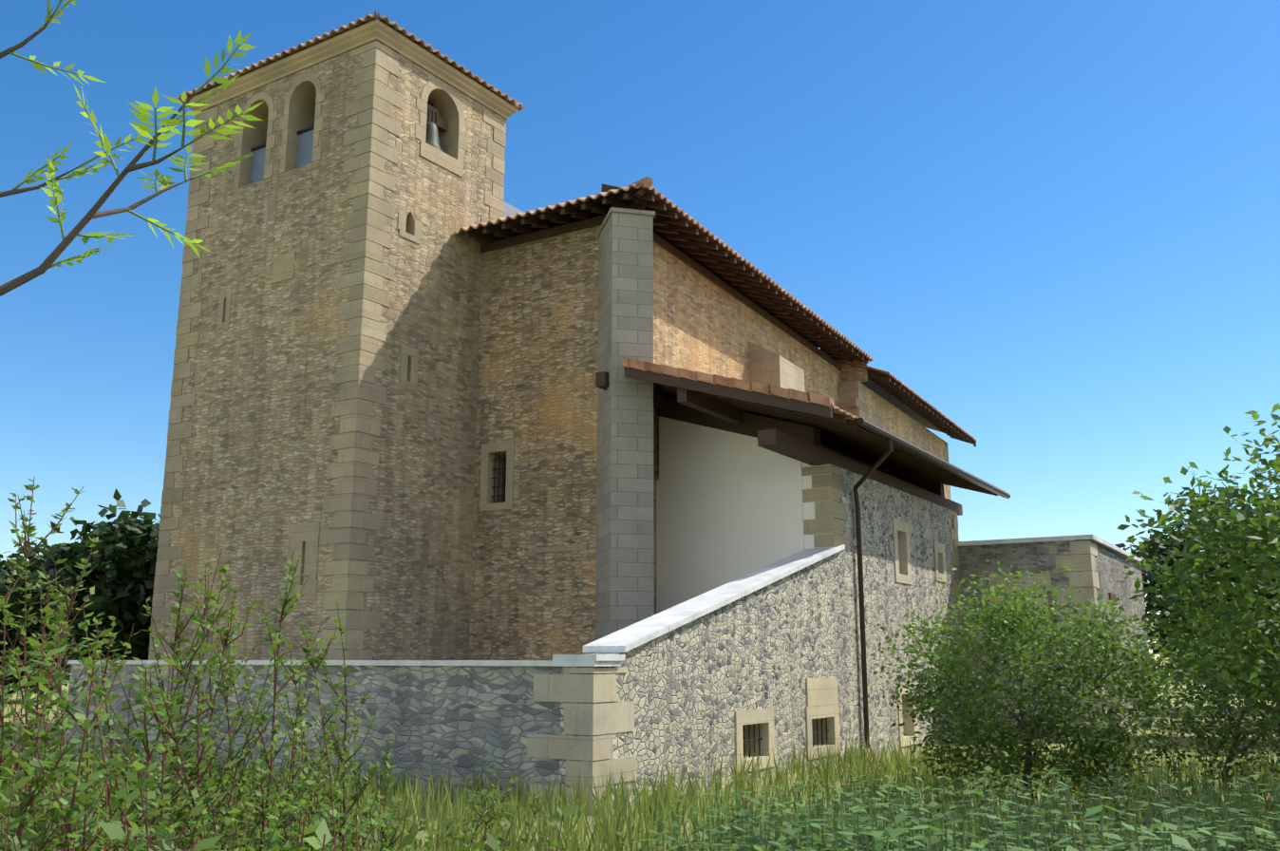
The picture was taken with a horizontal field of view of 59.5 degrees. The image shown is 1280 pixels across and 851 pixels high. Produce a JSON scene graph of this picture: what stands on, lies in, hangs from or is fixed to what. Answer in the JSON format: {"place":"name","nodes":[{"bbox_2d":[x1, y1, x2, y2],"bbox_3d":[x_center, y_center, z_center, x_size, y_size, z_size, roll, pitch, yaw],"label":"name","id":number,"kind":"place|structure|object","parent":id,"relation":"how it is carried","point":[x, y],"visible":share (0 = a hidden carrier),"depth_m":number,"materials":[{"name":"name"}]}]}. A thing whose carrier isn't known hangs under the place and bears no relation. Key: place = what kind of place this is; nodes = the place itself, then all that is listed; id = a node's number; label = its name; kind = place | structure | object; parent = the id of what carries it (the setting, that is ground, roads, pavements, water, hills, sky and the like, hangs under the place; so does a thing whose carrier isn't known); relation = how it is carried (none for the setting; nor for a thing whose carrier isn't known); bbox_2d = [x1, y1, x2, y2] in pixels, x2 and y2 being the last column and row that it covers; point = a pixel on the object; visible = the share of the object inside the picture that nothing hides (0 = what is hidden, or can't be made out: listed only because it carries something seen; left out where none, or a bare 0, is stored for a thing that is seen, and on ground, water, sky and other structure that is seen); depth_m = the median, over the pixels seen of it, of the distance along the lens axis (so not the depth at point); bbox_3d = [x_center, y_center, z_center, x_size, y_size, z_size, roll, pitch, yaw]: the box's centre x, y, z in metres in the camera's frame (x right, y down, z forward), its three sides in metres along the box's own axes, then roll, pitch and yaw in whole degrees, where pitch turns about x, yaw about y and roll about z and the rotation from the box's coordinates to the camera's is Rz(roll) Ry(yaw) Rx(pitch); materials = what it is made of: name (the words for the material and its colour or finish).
{"place":"outdoors","nodes":[
{"label":"outdoors","id":0,"kind":"place"},
{"bbox_2d":[0,0,242,296],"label":"tree branches","id":1,"kind":"object","parent":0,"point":[52,256],"visible":0.85,"depth_m":2.91,"materials":[{"name":"brown plant"}]},
{"bbox_2d":[24,0,264,266],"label":"leaves","id":2,"kind":"object","parent":1,"relation":"attached to","point":[143,130],"visible":0.92,"depth_m":2.92,"materials":[{"name":"green plant"}]},
{"bbox_2d":[149,39,505,659],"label":"tower","id":3,"kind":"structure","parent":0,"point":[251,477],"depth_m":23.69,"materials":[{"name":"stone"}]},
{"bbox_2d":[177,10,524,111],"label":"tower roof","id":4,"kind":"structure","parent":3,"relation":"on","point":[316,40],"depth_m":24.81,"materials":[{"name":"brown tile"}]},
{"bbox_2d":[0,658,1279,850],"bbox_3d":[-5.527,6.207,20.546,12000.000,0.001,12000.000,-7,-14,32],"label":"ground","id":5,"kind":"structure","parent":0,"point":[837,784],"depth_m":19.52,"materials":[{"name":"green plant"}]},
{"bbox_2d":[0,581,71,700],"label":"tree wood","id":6,"kind":"object","parent":5,"relation":"on","point":[2,649],"visible":0.06,"depth_m":50.30,"materials":[{"name":"brown plant"}]},
{"bbox_2d":[0,477,581,850],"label":"sapling stems","id":7,"kind":"object","parent":5,"relation":"on","point":[30,803],"visible":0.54,"depth_m":5.99,"materials":[{"name":"green plant"}]},
{"bbox_2d":[64,663,561,809],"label":"enclosure wall","id":8,"kind":"structure","parent":5,"relation":"on","point":[459,718],"depth_m":15.60,"materials":[{"name":"stone"}]},
{"bbox_2d":[148,18,518,659],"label":"stone trim","id":9,"kind":"structure","parent":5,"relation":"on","point":[374,101],"depth_m":23.38,"materials":[{"name":"beige stone"}]},
{"bbox_2d":[249,125,314,184],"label":"belfry panels","id":10,"kind":"object","parent":9,"relation":"attached to","point":[305,147],"visible":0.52,"depth_m":24.80,"materials":[{"name":"glass"}]},
{"bbox_2d":[425,99,448,150],"bbox_3d":[-4.756,-6.743,25.244,0.743,1.430,1.179,-20,-23,59],"label":"bell","id":11,"kind":"object","parent":9,"relation":"on","point":[436,123],"visible":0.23,"depth_m":25.15,"materials":[{"name":"grey metal"}]},
{"bbox_2d":[66,454,968,815],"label":"porch trim","id":12,"kind":"structure","parent":5,"relation":"on","point":[589,717],"depth_m":16.90,"materials":[{"name":"beige stone"}]},
{"bbox_2d":[595,207,655,639],"bbox_3d":[-0.307,1.297,22.230,0.920,11.300,1.440,3,-12,-13],"label":"corner buttress","id":13,"kind":"object","parent":5,"relation":"on","point":[624,592],"visible":0.82,"depth_m":21.95,"materials":[{"name":"grey stone"}]},
{"bbox_2d":[0,402,1279,850],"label":"shrubs","id":14,"kind":"object","parent":5,"relation":"on","point":[1240,665],"visible":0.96,"depth_m":8.39,"materials":[{"name":"green plant"}]},
{"bbox_2d":[0,488,1279,713],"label":"dark foliage trees","id":15,"kind":"object","parent":5,"relation":"on","point":[120,577],"visible":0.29,"depth_m":31.15,"materials":[{"name":"green plant"}]},
{"bbox_2d":[469,225,840,660],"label":"nave","id":16,"kind":"structure","parent":5,"relation":"on","point":[536,400],"depth_m":24.06,"materials":[{"name":"stone"}]},
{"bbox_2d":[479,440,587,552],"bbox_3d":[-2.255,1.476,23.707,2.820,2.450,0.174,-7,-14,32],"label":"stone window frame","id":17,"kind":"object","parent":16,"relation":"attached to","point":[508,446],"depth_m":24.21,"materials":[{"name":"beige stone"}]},
{"bbox_2d":[454,182,649,252],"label":"roof","id":18,"kind":"structure","parent":16,"relation":"on","point":[513,226],"depth_m":24.29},
{"bbox_2d":[582,176,976,446],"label":"roof","id":19,"kind":"structure","parent":16,"relation":"on","point":[686,238],"depth_m":29.72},
{"bbox_2d":[559,553,841,809],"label":"enclosure wall","id":20,"kind":"structure","parent":5,"relation":"on","point":[690,688],"depth_m":17.27,"materials":[{"name":"stone"}]},
{"bbox_2d":[748,341,804,392],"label":"buttress","id":21,"kind":"structure","parent":5,"relation":"on","point":[767,367],"depth_m":29.12,"materials":[{"name":"beige stone"}]},
{"bbox_2d":[837,380,948,498],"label":"wall","id":22,"kind":"structure","parent":5,"relation":"on","point":[885,415],"depth_m":39.33,"materials":[{"name":"stone"}]},
{"bbox_2d":[838,380,951,500],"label":"stone quoins","id":23,"kind":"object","parent":22,"relation":"attached to","point":[856,405],"depth_m":35.52,"materials":[{"name":"beige stone"}]},
{"bbox_2d":[605,755,1279,850],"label":"nettles","id":24,"kind":"object","parent":5,"relation":"on","point":[889,832],"visible":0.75,"depth_m":5.94,"materials":[{"name":"green plant"}]},
{"bbox_2d":[617,755,1279,850],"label":"nettle stems","id":25,"kind":"object","parent":5,"relation":"on","point":[1256,841],"visible":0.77,"depth_m":6.17,"materials":[{"name":"green plant"}]},
{"bbox_2d":[929,618,1131,816],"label":"bush branches","id":26,"kind":"object","parent":5,"relation":"on","point":[1027,763],"visible":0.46,"depth_m":13.62,"materials":[{"name":"brown plant"}]},
{"bbox_2d":[958,539,1154,739],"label":"annex walls","id":27,"kind":"structure","parent":5,"relation":"on","point":[1110,565],"depth_m":28.19,"materials":[{"name":"grey stone"}]},
{"bbox_2d":[957,534,1145,739],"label":"stone trim","id":28,"kind":"structure","parent":27,"relation":"attached to","point":[1077,560],"depth_m":27.29,"materials":[{"name":"beige stone"}]},
{"bbox_2d":[1186,645,1275,790],"bbox_3d":[8.124,4.027,15.119,2.104,2.674,1.498,10,-15,-39],"label":"fruit shrub wood","id":29,"kind":"object","parent":5,"relation":"on","point":[1230,758],"visible":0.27,"depth_m":14.97,"materials":[{"name":"brown plant"}]},
{"bbox_2d":[1269,621,1279,706],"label":"tree wood","id":30,"kind":"object","parent":5,"relation":"on","point":[1276,698],"visible":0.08,"depth_m":8.32,"materials":[{"name":"brown plant"}]},
{"bbox_2d":[0,0,1279,658],"label":"sky","id":31,"kind":"structure","parent":0,"point":[1055,223],"materials":[{"name":"blue"}]},
{"bbox_2d":[656,464,961,762],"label":"porch walls","id":32,"kind":"structure","parent":0,"point":[713,532],"depth_m":23.17,"materials":[{"name":"grey stone"}]},
{"bbox_2d":[595,357,1010,748],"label":"porch roof","id":33,"kind":"structure","parent":32,"relation":"on","point":[709,424],"depth_m":22.75,"materials":[{"name":"brown wood"}]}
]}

